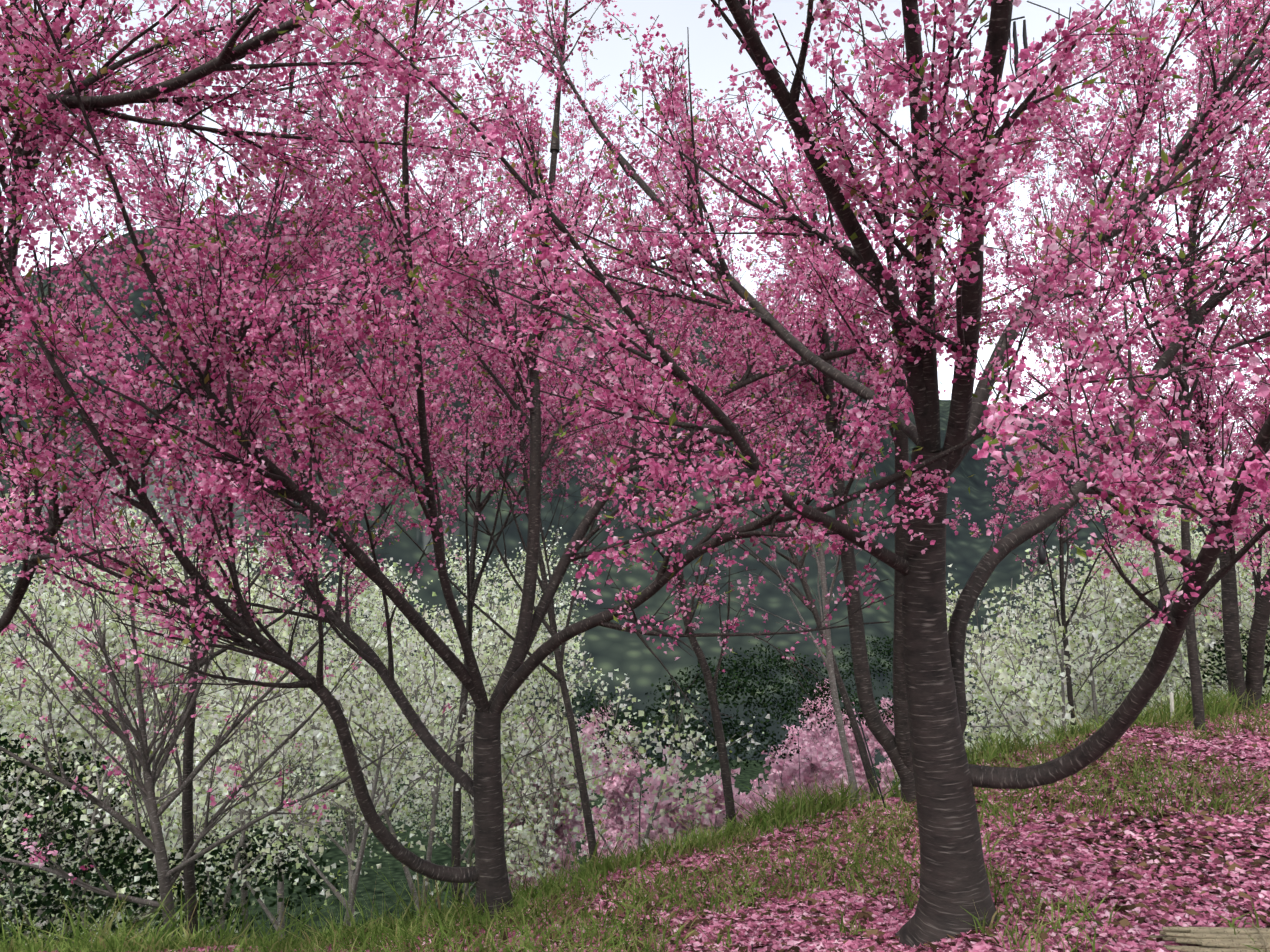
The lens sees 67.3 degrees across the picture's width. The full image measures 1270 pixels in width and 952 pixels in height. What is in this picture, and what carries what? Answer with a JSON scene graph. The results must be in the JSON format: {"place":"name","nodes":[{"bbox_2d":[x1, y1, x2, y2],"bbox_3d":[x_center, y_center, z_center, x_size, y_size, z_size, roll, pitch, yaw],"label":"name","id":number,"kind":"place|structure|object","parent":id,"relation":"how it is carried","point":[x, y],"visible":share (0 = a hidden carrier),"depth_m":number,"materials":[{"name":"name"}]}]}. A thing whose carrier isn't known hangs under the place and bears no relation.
{"place":"outdoors","nodes":[
{"label":"outdoors","id":0,"kind":"place"},
{"bbox_2d":[0,205,1269,789],"bbox_3d":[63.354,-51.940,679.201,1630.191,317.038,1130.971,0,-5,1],"label":"mountain","id":1,"kind":"structure","parent":0,"point":[634,661],"depth_m":307.15,"materials":[{"name":"green plant"}]},
{"bbox_2d":[0,713,1269,951],"bbox_3d":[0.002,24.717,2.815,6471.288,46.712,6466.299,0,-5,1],"label":"ground","id":2,"kind":"structure","parent":0,"point":[374,879],"depth_m":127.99,"materials":[{"name":"green plant"}]},
{"bbox_2d":[0,553,39,806],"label":"white plum tree","id":3,"kind":"object","parent":2,"relation":"on","point":[5,694],"visible":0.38,"depth_m":11.63,"materials":[{"name":"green plant"}]},
{"bbox_2d":[0,347,52,453],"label":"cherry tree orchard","id":4,"kind":"object","parent":2,"relation":"on","point":[11,394],"visible":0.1,"depth_m":9.64,"materials":[{"name":"pink plant"}]},
{"bbox_2d":[0,543,103,888],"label":"white plum tree","id":5,"kind":"object","parent":2,"relation":"on","point":[10,584],"visible":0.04,"depth_m":17.59,"materials":[{"name":"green plant"}]},
{"bbox_2d":[0,509,216,947],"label":"flowering shrub","id":6,"kind":"object","parent":2,"relation":"on","point":[167,552],"visible":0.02,"depth_m":19.82,"materials":[{"name":"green plant"}]},
{"bbox_2d":[0,647,229,940],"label":"flowering shrub","id":7,"kind":"object","parent":2,"relation":"on","point":[97,814],"visible":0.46,"depth_m":8.63,"materials":[{"name":"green plant"}]},
{"bbox_2d":[0,487,230,945],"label":"flowering shrub","id":8,"kind":"object","parent":2,"relation":"on","point":[65,613],"visible":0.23,"depth_m":13.41,"materials":[{"name":"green plant"}]},
{"bbox_2d":[0,534,315,936],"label":"flowering shrub","id":9,"kind":"object","parent":2,"relation":"on","point":[162,674],"visible":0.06,"depth_m":15.48,"materials":[{"name":"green plant"}]},
{"bbox_2d":[0,570,355,945],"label":"flowering shrub","id":10,"kind":"object","parent":2,"relation":"on","point":[38,692],"visible":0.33,"depth_m":9.47,"materials":[{"name":"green plant"}]},
{"bbox_2d":[66,479,320,931],"bbox_3d":[-11.133,8.654,23.998,5.863,17.788,5.916,-4,-7,41],"label":"flowering shrub","id":11,"kind":"object","parent":2,"relation":"on","point":[209,903],"visible":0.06,"depth_m":24.10,"materials":[{"name":"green plant"}]},
{"bbox_2d":[92,633,325,941],"bbox_3d":[-3.919,4.411,9.028,1.802,5.708,3.514,1,-5,-7],"label":"flowering shrub","id":12,"kind":"object","parent":2,"relation":"on","point":[201,800],"visible":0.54,"depth_m":8.69,"materials":[{"name":"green plant"}]},
{"bbox_2d":[0,477,465,945],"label":"bare shrub","id":13,"kind":"object","parent":2,"relation":"on","point":[156,846],"visible":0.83,"depth_m":6.31,"materials":[{"name":"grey plant"}]},
{"bbox_2d":[168,666,354,940],"bbox_3d":[-3.416,3.849,8.711,1.870,4.549,1.765,0,-5,1],"label":"white plum tree","id":14,"kind":"object","parent":2,"relation":"on","point":[257,730],"visible":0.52,"depth_m":8.90,"materials":[{"name":"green plant"}]},
{"bbox_2d":[4,0,519,939],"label":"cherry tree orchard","id":15,"kind":"object","parent":2,"relation":"on","point":[190,730],"visible":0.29,"depth_m":7.11,"materials":[{"name":"pink plant"}]},
{"bbox_2d":[0,0,553,632],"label":"cherry tree","id":16,"kind":"object","parent":2,"relation":"on","point":[210,64],"visible":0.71,"depth_m":4.12,"materials":[{"name":"pink plant"}]},
{"bbox_2d":[126,527,460,940],"bbox_3d":[-5.131,5.225,12.986,4.078,9.068,5.668,-1,-5,16],"label":"flowering shrub","id":17,"kind":"object","parent":2,"relation":"on","point":[264,599],"visible":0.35,"depth_m":13.39,"materials":[{"name":"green plant"}]},
{"bbox_2d":[212,529,486,926],"bbox_3d":[-6.690,8.120,21.741,5.639,13.899,5.732,5,-7,-44],"label":"flowering shrub","id":18,"kind":"object","parent":2,"relation":"on","point":[353,837],"visible":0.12,"depth_m":21.37,"materials":[{"name":"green plant"}]},
{"bbox_2d":[256,639,455,917],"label":"flowering shrub","id":19,"kind":"object","parent":2,"relation":"on","point":[387,813],"visible":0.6,"depth_m":9.61,"materials":[{"name":"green plant"}]},
{"bbox_2d":[205,636,527,927],"bbox_3d":[-2.321,3.652,8.413,2.280,4.404,2.287,5,-7,-44],"label":"flowering shrub","id":20,"kind":"object","parent":2,"relation":"on","point":[357,868],"visible":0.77,"depth_m":8.37,"materials":[{"name":"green plant"}]},
{"bbox_2d":[308,592,619,923],"bbox_3d":[-1.792,4.393,10.441,3.590,6.161,1.746,-1,-5,16],"label":"flowering shrub","id":21,"kind":"object","parent":2,"relation":"on","point":[434,796],"visible":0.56,"depth_m":10.56,"materials":[{"name":"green plant"}]},
{"bbox_2d":[260,44,690,869],"bbox_3d":[-1.304,0.104,9.241,4.226,9.854,3.164,0,-5,1],"label":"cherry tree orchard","id":22,"kind":"object","parent":2,"relation":"on","point":[550,626],"visible":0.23,"depth_m":9.07,"materials":[{"name":"pink plant"}]},
{"bbox_2d":[377,526,597,875],"bbox_3d":[-3.852,9.353,25.308,6.143,16.209,6.614,2,-6,-25],"label":"flowering shrub","id":23,"kind":"object","parent":2,"relation":"on","point":[464,600],"visible":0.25,"depth_m":25.41,"materials":[{"name":"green plant"}]},
{"bbox_2d":[350,602,640,910],"bbox_3d":[-2.172,7.270,15.701,4.331,10.404,5.132,-2,-6,26],"label":"flowering shrub","id":24,"kind":"object","parent":2,"relation":"on","point":[526,760],"visible":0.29,"depth_m":15.26,"materials":[{"name":"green plant"}]},
{"bbox_2d":[304,19,699,906],"bbox_3d":[-1.563,0.345,10.228,4.160,10.670,4.340,3,-6,-32],"label":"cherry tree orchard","id":25,"kind":"object","parent":2,"relation":"on","point":[470,565],"visible":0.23,"depth_m":9.36,"materials":[{"name":"pink plant"}]},
{"bbox_2d":[417,561,618,893],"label":"flowering shrub","id":26,"kind":"object","parent":2,"relation":"on","point":[547,852],"visible":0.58,"depth_m":14.40,"materials":[{"name":"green plant"}]},
{"bbox_2d":[502,713,603,893],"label":"flowering shrub","id":27,"kind":"object","parent":2,"relation":"on","point":[573,821],"visible":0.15,"depth_m":15.98,"materials":[{"name":"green plant"}]},
{"bbox_2d":[560,701,653,863],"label":"flowering shrub","id":28,"kind":"object","parent":2,"relation":"on","point":[615,787],"visible":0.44,"depth_m":24.89,"materials":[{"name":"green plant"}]},
{"bbox_2d":[472,685,771,861],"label":"flowering shrub","id":29,"kind":"object","parent":2,"relation":"on","point":[629,743],"visible":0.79,"depth_m":11.76,"materials":[{"name":"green plant"}]},
{"bbox_2d":[0,0,1269,919],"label":"cherry tree","id":30,"kind":"object","parent":2,"relation":"on","point":[258,480],"visible":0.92,"depth_m":4.23,"materials":[{"name":"pink plant"}]},
{"bbox_2d":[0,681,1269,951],"bbox_3d":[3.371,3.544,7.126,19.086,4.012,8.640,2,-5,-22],"label":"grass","id":31,"kind":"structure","parent":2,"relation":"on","point":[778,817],"depth_m":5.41,"materials":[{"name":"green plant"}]},
{"bbox_2d":[796,694,800,797],"bbox_3d":[1.229,2.101,7.095,0.042,0.939,0.041,-3,-6,27],"label":"trunk","id":32,"kind":"object","parent":31,"relation":"on","point":[798,740],"visible":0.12,"depth_m":7.10,"materials":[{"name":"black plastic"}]},
{"bbox_2d":[0,623,1269,950],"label":"undergrowth shrubs","id":33,"kind":"object","parent":2,"relation":"on","point":[148,867],"visible":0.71,"depth_m":9.46,"materials":[{"name":"green plant"}]},
{"bbox_2d":[422,77,879,799],"bbox_3d":[0.182,-0.003,11.002,5.487,9.612,4.549,0,-5,1],"label":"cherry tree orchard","id":34,"kind":"object","parent":2,"relation":"on","point":[692,357],"visible":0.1,"depth_m":10.80,"materials":[{"name":"pink plant"}]},
{"bbox_2d":[38,703,1269,951],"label":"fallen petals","id":35,"kind":"object","parent":2,"relation":"on","point":[896,921],"visible":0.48,"depth_m":4.79,"materials":[{"name":"pink plant"}]},
{"bbox_2d":[202,709,1269,951],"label":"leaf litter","id":36,"kind":"object","parent":35,"relation":"on","point":[1124,909],"visible":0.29,"depth_m":4.92,"materials":[{"name":"pink plant"}]},
{"bbox_2d":[561,338,765,829],"bbox_3d":[0.166,0.751,7.365,1.425,3.902,1.171,1,-5,-15],"label":"cherry tree","id":37,"kind":"object","parent":2,"relation":"on","point":[710,683],"visible":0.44,"depth_m":7.18,"materials":[{"name":"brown plant"}]},
{"bbox_2d":[623,746,745,852],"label":"flowering shrub","id":38,"kind":"object","parent":2,"relation":"on","point":[666,820],"visible":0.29,"depth_m":13.01,"materials":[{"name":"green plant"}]},
{"bbox_2d":[724,744,802,831],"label":"flowering shrub","id":39,"kind":"object","parent":2,"relation":"on","point":[755,784],"visible":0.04,"depth_m":19.47,"materials":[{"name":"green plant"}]},
{"bbox_2d":[268,0,1269,947],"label":"cherry tree","id":40,"kind":"object","parent":2,"relation":"on","point":[948,778],"visible":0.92,"depth_m":3.68,"materials":[{"name":"pink plant"}]},
{"bbox_2d":[990,523,994,548],"bbox_3d":[1.995,0.373,5.307,0.042,0.217,0.042,-2,-5,24],"label":"branch weight","id":41,"kind":"object","parent":40,"relation":"hanging from","point":[993,543],"visible":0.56,"depth_m":5.30,"materials":[{"name":"black plastic"}]},
{"bbox_2d":[984,16,1027,82],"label":"black straps","id":42,"kind":"object","parent":40,"relation":"attached to","point":[1015,43],"visible":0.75,"depth_m":2.93,"materials":[{"name":"black plastic"}]},
{"bbox_2d":[1038,455,1045,564],"bbox_3d":[2.328,0.194,5.481,0.041,0.628,0.042,-2,-5,23],"label":"branch weight","id":43,"kind":"object","parent":40,"relation":"hanging from","point":[1041,555],"visible":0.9,"depth_m":5.45,"materials":[{"name":"black plastic"}]},
{"bbox_2d":[1157,497,1162,610],"bbox_3d":[2.784,0.380,5.065,0.041,0.741,0.040,2,-5,-21],"label":"branch weight","id":44,"kind":"object","parent":40,"relation":"hanging from","point":[1159,602],"visible":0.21,"depth_m":5.04,"materials":[{"name":"black plastic"}]},
{"bbox_2d":[721,738,864,823],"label":"flowering shrub","id":45,"kind":"object","parent":2,"relation":"on","point":[813,760],"visible":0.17,"depth_m":14.96,"materials":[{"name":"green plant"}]},
{"bbox_2d":[767,678,843,785],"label":"flowering shrub","id":46,"kind":"object","parent":2,"relation":"on","point":[793,731],"visible":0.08,"depth_m":26.58,"materials":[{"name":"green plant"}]},
{"bbox_2d":[731,331,890,804],"bbox_3d":[1.372,0.628,7.498,0.758,3.797,1.513,3,-6,-34],"label":"cherry tree","id":47,"kind":"object","parent":2,"relation":"on","point":[826,600],"visible":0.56,"depth_m":7.31,"materials":[{"name":"grey plant"}]},
{"bbox_2d":[800,697,899,802],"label":"flowering shrub","id":48,"kind":"object","parent":2,"relation":"on","point":[833,739],"visible":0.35,"depth_m":21.55,"materials":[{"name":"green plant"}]},
{"bbox_2d":[607,0,1107,802],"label":"cherry tree","id":49,"kind":"object","parent":2,"relation":"on","point":[851,330],"visible":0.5,"depth_m":6.77,"materials":[{"name":"pink plant"}]},
{"bbox_2d":[856,712,885,807],"bbox_3d":[1.704,2.066,6.854,0.220,0.718,0.012,-3,-6,28],"label":"black stake","id":50,"kind":"object","parent":2,"relation":"on","point":[870,759],"visible":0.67,"depth_m":6.86,"materials":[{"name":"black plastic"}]},
{"bbox_2d":[497,708,1268,951],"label":"fallen twigs","id":51,"kind":"object","parent":2,"relation":"on","point":[878,937],"visible":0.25,"depth_m":5.24,"materials":[{"name":"brown wood"}]},
{"bbox_2d":[892,546,1190,786],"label":"flowering shrub","id":52,"kind":"object","parent":2,"relation":"on","point":[1121,658],"visible":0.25,"depth_m":15.21,"materials":[{"name":"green plant"}]},
{"bbox_2d":[964,587,1122,746],"bbox_3d":[4.513,3.786,11.809,2.482,4.817,2.150,3,-6,-31],"label":"white plum tree","id":53,"kind":"object","parent":2,"relation":"on","point":[992,675],"visible":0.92,"depth_m":11.75,"materials":[{"name":"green plant"}]},
{"bbox_2d":[946,534,1167,744],"bbox_3d":[5.638,4.269,13.498,3.606,7.053,2.377,-3,-6,28],"label":"white plum tree","id":54,"kind":"object","parent":2,"relation":"on","point":[1084,617],"visible":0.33,"depth_m":13.71,"materials":[{"name":"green plant"}]},
{"bbox_2d":[950,68,1222,732],"bbox_3d":[6.023,0.576,12.675,3.217,12.026,3.858,-3,-6,35],"label":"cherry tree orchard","id":55,"kind":"object","parent":2,"relation":"on","point":[1046,496],"visible":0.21,"depth_m":12.57,"materials":[{"name":"pink plant"}]},
{"bbox_2d":[963,534,1268,759],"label":"flowering shrub","id":56,"kind":"object","parent":2,"relation":"on","point":[1097,681],"visible":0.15,"depth_m":16.27,"materials":[{"name":"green plant"}]},
{"bbox_2d":[980,128,1269,709],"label":"cherry tree","id":57,"kind":"object","parent":2,"relation":"on","point":[1251,683],"visible":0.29,"depth_m":8.82,"materials":[{"name":"pink plant"}]},
{"bbox_2d":[1012,0,1269,730],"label":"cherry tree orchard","id":58,"kind":"object","parent":2,"relation":"on","point":[1195,677],"visible":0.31,"depth_m":7.52,"materials":[{"name":"pink plant"}]},
{"bbox_2d":[1034,473,1269,726],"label":"flowering shrub","id":59,"kind":"object","parent":2,"relation":"on","point":[1173,586],"visible":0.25,"depth_m":16.73,"materials":[{"name":"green plant"}]},
{"bbox_2d":[1169,692,1174,720],"bbox_3d":[4.679,2.041,8.309,0.031,0.310,0.032,0,-5,1],"label":"marker post","id":60,"kind":"object","parent":2,"relation":"on","point":[1171,694],"visible":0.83,"depth_m":8.30,"materials":[{"name":"white wood"}]},
{"bbox_2d":[1077,522,1269,699],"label":"white plum tree","id":61,"kind":"object","parent":2,"relation":"on","point":[1202,620],"visible":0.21,"depth_m":15.99,"materials":[{"name":"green plant"}]},
{"bbox_2d":[1084,448,1269,699],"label":"white plum tree","id":62,"kind":"object","parent":2,"relation":"on","point":[1194,546],"depth_m":23.76,"materials":[{"name":"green plant"}]},
{"bbox_2d":[1089,547,1269,705],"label":"white plum tree","id":63,"kind":"object","parent":2,"relation":"on","point":[1178,651],"visible":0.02,"depth_m":24.79,"materials":[{"name":"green plant"}]},
{"bbox_2d":[1118,168,1269,699],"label":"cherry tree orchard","id":64,"kind":"object","parent":2,"relation":"on","point":[1256,578],"visible":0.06,"depth_m":13.52,"materials":[{"name":"pink plant"}]},
{"bbox_2d":[1140,566,1269,702],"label":"white plum tree","id":65,"kind":"object","parent":2,"relation":"on","point":[1203,656],"visible":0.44,"depth_m":13.68,"materials":[{"name":"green plant"}]},
{"bbox_2d":[1149,922,1269,951],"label":"bamboo bundle","id":66,"kind":"object","parent":2,"relation":"on","point":[1216,939],"visible":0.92,"depth_m":3.64,"materials":[{"name":"beige wood"}]},
{"bbox_2d":[0,0,1269,458],"label":"sky","id":67,"kind":"structure","parent":0,"point":[712,55],"materials":[{"name":"white"}]}
]}

